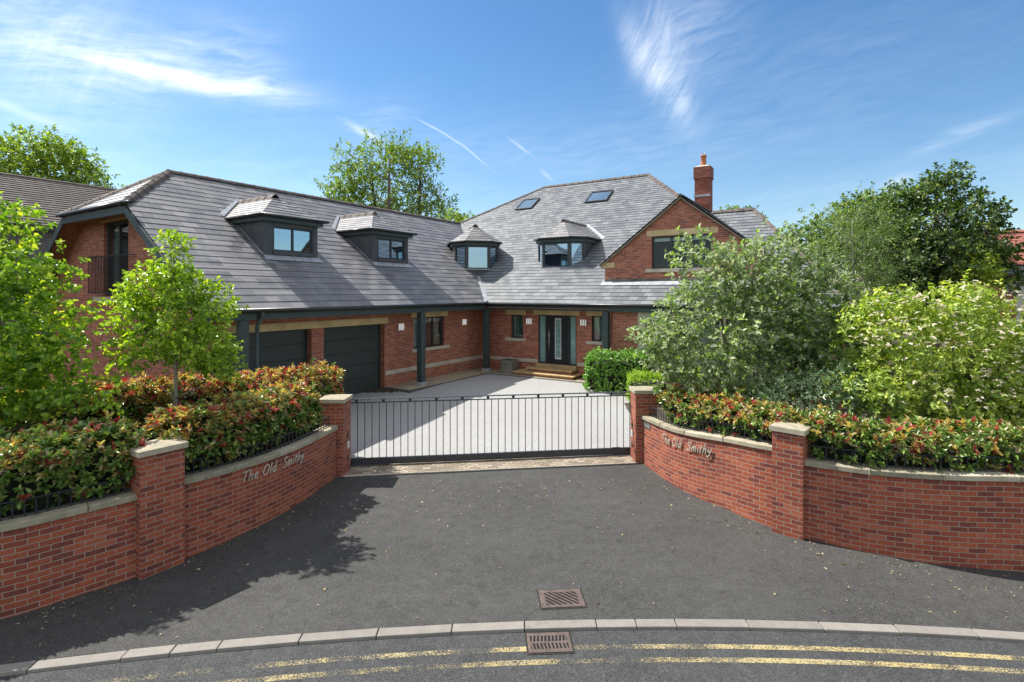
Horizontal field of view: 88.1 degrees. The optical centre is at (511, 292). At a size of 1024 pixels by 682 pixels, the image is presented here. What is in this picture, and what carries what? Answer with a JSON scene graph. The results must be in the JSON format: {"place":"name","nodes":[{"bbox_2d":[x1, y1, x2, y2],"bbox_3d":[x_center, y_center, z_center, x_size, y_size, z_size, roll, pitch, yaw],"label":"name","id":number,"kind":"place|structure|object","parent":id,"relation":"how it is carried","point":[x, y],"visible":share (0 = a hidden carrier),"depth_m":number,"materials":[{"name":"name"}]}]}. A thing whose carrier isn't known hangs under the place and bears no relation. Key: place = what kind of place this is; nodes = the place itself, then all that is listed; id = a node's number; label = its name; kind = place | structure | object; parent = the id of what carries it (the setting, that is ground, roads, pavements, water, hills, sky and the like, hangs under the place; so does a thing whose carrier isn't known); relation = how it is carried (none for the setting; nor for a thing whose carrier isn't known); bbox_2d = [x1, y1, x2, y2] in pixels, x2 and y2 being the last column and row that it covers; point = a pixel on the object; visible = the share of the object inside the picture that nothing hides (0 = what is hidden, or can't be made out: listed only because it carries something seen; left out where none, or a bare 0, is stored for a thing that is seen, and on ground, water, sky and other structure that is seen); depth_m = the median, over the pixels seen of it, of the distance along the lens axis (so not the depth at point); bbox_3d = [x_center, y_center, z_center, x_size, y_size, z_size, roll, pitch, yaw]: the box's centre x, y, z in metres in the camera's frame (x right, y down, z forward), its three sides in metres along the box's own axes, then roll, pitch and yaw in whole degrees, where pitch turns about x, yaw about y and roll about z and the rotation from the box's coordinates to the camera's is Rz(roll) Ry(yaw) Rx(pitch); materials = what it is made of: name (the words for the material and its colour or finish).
{"place":"outdoors","nodes":[
{"label":"outdoors","id":0,"kind":"place"},
{"bbox_2d":[0,372,398,392],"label":"garden soil","id":1,"kind":"structure","parent":0,"point":[382,390],"depth_m":18.79,"materials":[{"name":"brown soil"}]},
{"bbox_2d":[0,172,116,368],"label":"neighbour house","id":2,"kind":"structure","parent":1,"relation":"on","point":[52,198],"depth_m":26.76,"materials":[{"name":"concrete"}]},
{"bbox_2d":[0,123,124,188],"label":"maple tree","id":3,"kind":"object","parent":1,"relation":"on","point":[36,161],"visible":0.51,"depth_m":43.01,"materials":[{"name":"green plant"}]},
{"bbox_2d":[0,191,137,434],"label":"lime tree","id":4,"kind":"object","parent":1,"relation":"on","point":[32,355],"visible":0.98,"depth_m":8.47,"materials":[{"name":"green plant"}]},
{"bbox_2d":[0,410,147,516],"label":"photinia hedge","id":5,"kind":"object","parent":1,"relation":"on","point":[32,464],"visible":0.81,"depth_m":7.10,"materials":[{"name":"green plant"}]},
{"bbox_2d":[92,228,250,410],"bbox_3d":[-6.188,1.278,9.618,2.615,4.847,1.772,0,0,32],"label":"pear tree","id":6,"kind":"object","parent":1,"relation":"on","point":[169,346],"visible":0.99,"depth_m":9.43,"materials":[{"name":"green plant"}]},
{"bbox_2d":[0,357,345,459],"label":"photinia hedge","id":7,"kind":"object","parent":1,"relation":"on","point":[144,399],"visible":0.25,"depth_m":11.29,"materials":[{"name":"green plant"}]},
{"bbox_2d":[141,377,325,472],"bbox_3d":[-4.890,2.650,9.569,1.459,1.950,3.480,0,0,20],"label":"photinia hedge","id":8,"kind":"object","parent":1,"relation":"on","point":[229,428],"visible":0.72,"depth_m":9.02,"materials":[{"name":"green plant"}]},
{"bbox_2d":[314,127,464,218],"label":"ash tree","id":9,"kind":"object","parent":1,"relation":"on","point":[407,157],"visible":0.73,"depth_m":45.26,"materials":[{"name":"green plant"}]},
{"bbox_2d":[437,208,475,221],"bbox_3d":[-4.598,-1.086,40.076,3.399,10.684,3.708,0,0,-45],"label":"ash tree","id":10,"kind":"object","parent":1,"relation":"on","point":[458,217],"visible":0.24,"depth_m":39.41,"materials":[{"name":"green plant"}]},
{"bbox_2d":[386,367,584,389],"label":"terrace","id":11,"kind":"structure","parent":0,"point":[412,385],"depth_m":20.97,"materials":[{"name":"stone"}]},
{"bbox_2d":[384,373,582,392],"bbox_3d":[-0.741,3.540,20.722,8.164,0.220,3.664,0,0,-9],"label":"terrace edging","id":12,"kind":"object","parent":11,"relation":"on","point":[408,391],"visible":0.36,"depth_m":19.66,"materials":[{"name":"grey stone"}]},
{"bbox_2d":[501,358,518,373],"bbox_3d":[-0.101,3.140,22.593,0.560,0.550,0.560,0,0,32],"label":"planter","id":13,"kind":"object","parent":11,"relation":"on","point":[508,365],"visible":0.89,"depth_m":22.40,"materials":[{"name":"concrete"}]},
{"bbox_2d":[345,456,634,474],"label":"threshold paving","id":14,"kind":"structure","parent":0,"point":[448,466],"depth_m":12.27,"materials":[{"name":"beige stone"}]},
{"bbox_2d":[351,374,629,457],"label":"driveway","id":15,"kind":"structure","parent":0,"point":[411,417],"depth_m":15.60,"materials":[{"name":"grey concrete"}]},
{"bbox_2d":[351,391,629,465],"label":"sliding gate","id":16,"kind":"structure","parent":15,"relation":"on","point":[422,458],"depth_m":12.56,"materials":[{"name":"metal"}]},
{"bbox_2d":[0,463,1023,664],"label":"pavement","id":17,"kind":"structure","parent":0,"point":[711,564],"depth_m":7.53,"materials":[{"name":"grey asphalt"}]},
{"bbox_2d":[343,462,637,476],"bbox_3d":[-0.353,3.992,11.945,6.682,0.016,0.050,0,0,-8],"label":"threshold edging","id":18,"kind":"object","parent":17,"relation":"on","point":[489,469],"visible":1,"depth_m":11.90,"materials":[{"name":"stone"}]},
{"bbox_2d":[537,588,587,609],"bbox_3d":[0.645,4.001,6.900,0.604,0.030,0.434,0,0,-4],"label":"drain grate","id":19,"kind":"object","parent":17,"relation":"on","point":[561,599],"visible":1,"depth_m":6.88,"materials":[{"name":"metal"}]},
{"bbox_2d":[0,630,1023,681],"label":"road","id":20,"kind":"structure","parent":0,"point":[627,665],"depth_m":5.80,"materials":[{"name":"grey asphalt"}]},
{"bbox_2d":[0,619,1023,676],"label":"kerb","id":21,"kind":"structure","parent":20,"relation":"on","point":[26,667],"depth_m":6.25,"materials":[{"name":"concrete"}]},
{"bbox_2d":[525,631,575,654],"bbox_3d":[0.430,4.046,6.100,0.544,0.030,0.384,0,0,-3],"label":"drain grate","id":22,"kind":"object","parent":20,"relation":"on","point":[544,643],"visible":1,"depth_m":6.08,"materials":[{"name":"metal"}]},
{"bbox_2d":[116,644,1023,680],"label":"yellow line","id":23,"kind":"object","parent":20,"relation":"on","point":[780,648],"visible":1,"depth_m":5.97,"materials":[{"name":"paint"}]},
{"bbox_2d":[227,657,1023,681],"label":"yellow line","id":24,"kind":"object","parent":20,"relation":"on","point":[810,660],"visible":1,"depth_m":5.76,"materials":[{"name":"paint"}]},
{"bbox_2d":[0,0,1023,294],"label":"sky","id":25,"kind":"structure","parent":0,"point":[792,105],"materials":[{"name":"blue"}]},
{"bbox_2d":[37,469,1016,660],"bbox_3d":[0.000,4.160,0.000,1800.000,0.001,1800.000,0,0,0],"label":"ground","id":26,"kind":"structure","parent":0,"point":[488,622],"depth_m":6.57,"materials":[{"name":"grey stone"}]},
{"bbox_2d":[0,394,352,619],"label":"boundary wall","id":27,"kind":"structure","parent":26,"relation":"on","point":[163,511],"depth_m":7.54,"materials":[{"name":"brick"}]},
{"bbox_2d":[20,153,856,410],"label":"brick house","id":28,"kind":"structure","parent":26,"relation":"on","point":[558,281],"depth_m":19.91,"materials":[{"name":"tile"}]},
{"bbox_2d":[93,217,127,301],"bbox_3d":[-12.588,-1.020,17.123,2.750,2.660,0.660,0,0,32],"label":"french window","id":29,"kind":"structure","parent":28,"relation":"in","point":[117,232],"depth_m":17.35,"materials":[{"name":"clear glass"}]},
{"bbox_2d":[227,329,306,385],"bbox_3d":[-7.187,2.640,15.522,0.070,3.020,2.670,0,0,32],"label":"garage door","id":30,"kind":"structure","parent":28,"relation":"in","point":[282,348],"depth_m":15.82,"materials":[{"name":"metal"}]},
{"bbox_2d":[324,324,379,394],"bbox_3d":[-5.524,2.640,18.150,0.070,3.020,2.630,0,0,32],"label":"garage door","id":31,"kind":"structure","parent":28,"relation":"in","point":[354,349],"depth_m":18.30,"materials":[{"name":"metal"}]},
{"bbox_2d":[411,311,449,352],"bbox_3d":[-3.489,1.540,21.401,0.650,1.560,2.260,0,0,32],"label":"window","id":32,"kind":"structure","parent":28,"relation":"in","point":[433,331],"depth_m":21.78,"materials":[{"name":"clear glass"}]},
{"bbox_2d":[505,310,525,340],"bbox_3d":[0.307,1.440,23.346,1.040,1.360,0.650,0,0,32],"label":"window","id":33,"kind":"structure","parent":28,"relation":"in","point":[517,315],"depth_m":23.29,"materials":[{"name":"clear glass"}]},
{"bbox_2d":[539,315,575,365],"bbox_3d":[1.892,1.975,22.055,1.780,2.050,0.156,0,0,32],"label":"front door","id":34,"kind":"structure","parent":28,"relation":"in","point":[557,333],"depth_m":22.09,"materials":[{"name":"black glass"}]},
{"bbox_2d":[586,311,610,344],"bbox_3d":[3.591,1.400,21.269,1.060,1.360,0.650,0,0,32],"label":"window","id":35,"kind":"structure","parent":28,"relation":"in","point":[597,316],"depth_m":21.28,"materials":[{"name":"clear glass"}]},
{"bbox_2d":[647,317,660,351],"bbox_3d":[5.310,1.620,19.458,0.540,1.420,0.510,0,0,32],"label":"window","id":36,"kind":"structure","parent":28,"relation":"in","point":[654,317],"depth_m":19.42,"materials":[{"name":"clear glass"}]},
{"bbox_2d":[671,318,688,351],"bbox_3d":[6.045,1.620,18.992,0.800,1.420,0.510,0,0,32],"label":"window","id":37,"kind":"structure","parent":28,"relation":"in","point":[684,318],"depth_m":19.22,"materials":[{"name":"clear glass"}]},
{"bbox_2d":[645,226,718,271],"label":"window","id":38,"kind":"structure","parent":28,"relation":"in","point":[659,244],"depth_m":20.15,"materials":[{"name":"clear glass"}]},
{"bbox_2d":[696,318,718,357],"bbox_3d":[6.891,1.620,18.456,0.800,1.420,0.510,0,0,32],"label":"window","id":39,"kind":"structure","parent":28,"relation":"in","point":[706,330],"depth_m":18.72,"materials":[{"name":"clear glass"}]},
{"bbox_2d":[726,319,742,361],"bbox_3d":[7.632,1.620,17.988,0.560,1.420,0.510,0,0,32],"label":"window","id":40,"kind":"structure","parent":28,"relation":"in","point":[729,320],"depth_m":18.22,"materials":[{"name":"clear glass"}]},
{"bbox_2d":[629,386,1023,571],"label":"boundary wall","id":41,"kind":"structure","parent":26,"relation":"on","point":[784,482],"depth_m":8.33,"materials":[{"name":"brick"}]},
{"bbox_2d":[607,320,1023,447],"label":"garden soil","id":42,"kind":"structure","parent":0,"point":[659,407],"depth_m":17.61,"materials":[{"name":"brown soil"}]},
{"bbox_2d":[582,346,656,393],"bbox_3d":[3.898,2.753,19.067,2.712,1.644,1.877,0,0,11],"label":"laurel hedge","id":43,"kind":"object","parent":42,"relation":"on","point":[605,374],"visible":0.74,"depth_m":18.58,"materials":[{"name":"green plant"}]},
{"bbox_2d":[625,368,704,401],"bbox_3d":[5.029,3.014,17.251,2.645,1.154,1.252,0,0,9],"label":"box hedge","id":44,"kind":"object","parent":42,"relation":"on","point":[643,382],"visible":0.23,"depth_m":17.18,"materials":[{"name":"green plant"}]},
{"bbox_2d":[674,371,752,411],"bbox_3d":[4.365,2.684,11.375,1.076,2.039,1.635,0,0,-39],"label":"flowering shrub","id":45,"kind":"object","parent":42,"relation":"on","point":[718,387],"visible":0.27,"depth_m":11.17,"materials":[{"name":"green plant"}]},
{"bbox_2d":[656,382,810,440],"bbox_3d":[4.279,2.777,10.535,1.438,1.773,3.472,0,0,-24],"label":"photinia hedge","id":46,"kind":"object","parent":42,"relation":"on","point":[727,408],"visible":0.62,"depth_m":10.24,"materials":[{"name":"green plant"}]},
{"bbox_2d":[719,204,767,217],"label":"ash tree","id":47,"kind":"object","parent":42,"relation":"on","point":[737,207],"visible":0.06,"depth_m":51.71,"materials":[{"name":"green plant"}]},
{"bbox_2d":[624,218,884,415],"bbox_3d":[5.493,1.033,12.016,5.906,5.353,3.501,0,0,0],"label":"whitebeam tree","id":48,"kind":"object","parent":42,"relation":"on","point":[739,299],"visible":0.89,"depth_m":11.66,"materials":[{"name":"green plant"}]},
{"bbox_2d":[697,299,887,411],"bbox_3d":[7.300,1.903,14.006,5.416,3.608,3.227,0,0,0],"label":"dark shrub","id":49,"kind":"object","parent":42,"relation":"on","point":[791,397],"visible":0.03,"depth_m":13.73,"materials":[{"name":"green plant"}]},
{"bbox_2d":[727,357,908,433],"bbox_3d":[6.160,2.501,10.759,3.416,2.408,1.940,0,0,0],"label":"variegated shrub","id":50,"kind":"object","parent":42,"relation":"on","point":[774,397],"visible":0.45,"depth_m":10.56,"materials":[{"name":"green plant"}]},
{"bbox_2d":[781,181,911,280],"bbox_3d":[21.880,-1.603,35.947,10.423,12.040,6.031,0,0,0],"label":"maple tree","id":51,"kind":"object","parent":42,"relation":"on","point":[845,202],"visible":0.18,"depth_m":35.36,"materials":[{"name":"green plant"}]},
{"bbox_2d":[802,181,936,340],"bbox_3d":[16.164,-0.456,25.051,7.121,9.428,4.309,0,0,0],"label":"birch tree","id":52,"kind":"object","parent":42,"relation":"on","point":[868,271],"visible":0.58,"depth_m":24.64,"materials":[{"name":"green plant"}]},
{"bbox_2d":[796,403,1023,473],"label":"photinia hedge","id":53,"kind":"object","parent":42,"relation":"on","point":[894,435],"visible":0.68,"depth_m":8.21,"materials":[{"name":"green plant"}]},
{"bbox_2d":[819,269,1023,447],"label":"dogwood tree","id":54,"kind":"object","parent":42,"relation":"on","point":[991,371],"visible":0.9,"depth_m":9.89,"materials":[{"name":"green plant"}]},
{"bbox_2d":[836,159,1023,348],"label":"sycamore tree","id":55,"kind":"object","parent":42,"relation":"on","point":[946,244],"visible":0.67,"depth_m":31.10,"materials":[{"name":"green plant"}]},
{"bbox_2d":[927,244,1013,318],"bbox_3d":[25.739,0.806,29.439,3.539,6.892,3.241,0,0,-21],"label":"yellow shrub","id":56,"kind":"object","parent":42,"relation":"on","point":[990,273],"visible":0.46,"depth_m":29.17,"materials":[{"name":"green plant"}]},
{"bbox_2d":[943,230,1023,346],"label":"brick house","id":57,"kind":"structure","parent":42,"relation":"on","point":[1020,265],"depth_m":32.91,"materials":[{"name":"brick"}]},
{"bbox_2d":[966,287,1015,350],"bbox_3d":[19.200,1.895,21.200,1.988,4.210,0.070,0,0,0],"label":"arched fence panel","id":58,"kind":"object","parent":42,"relation":"on","point":[1007,297],"visible":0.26,"depth_m":21.18,"materials":[{"name":"brown wood"}]}
]}

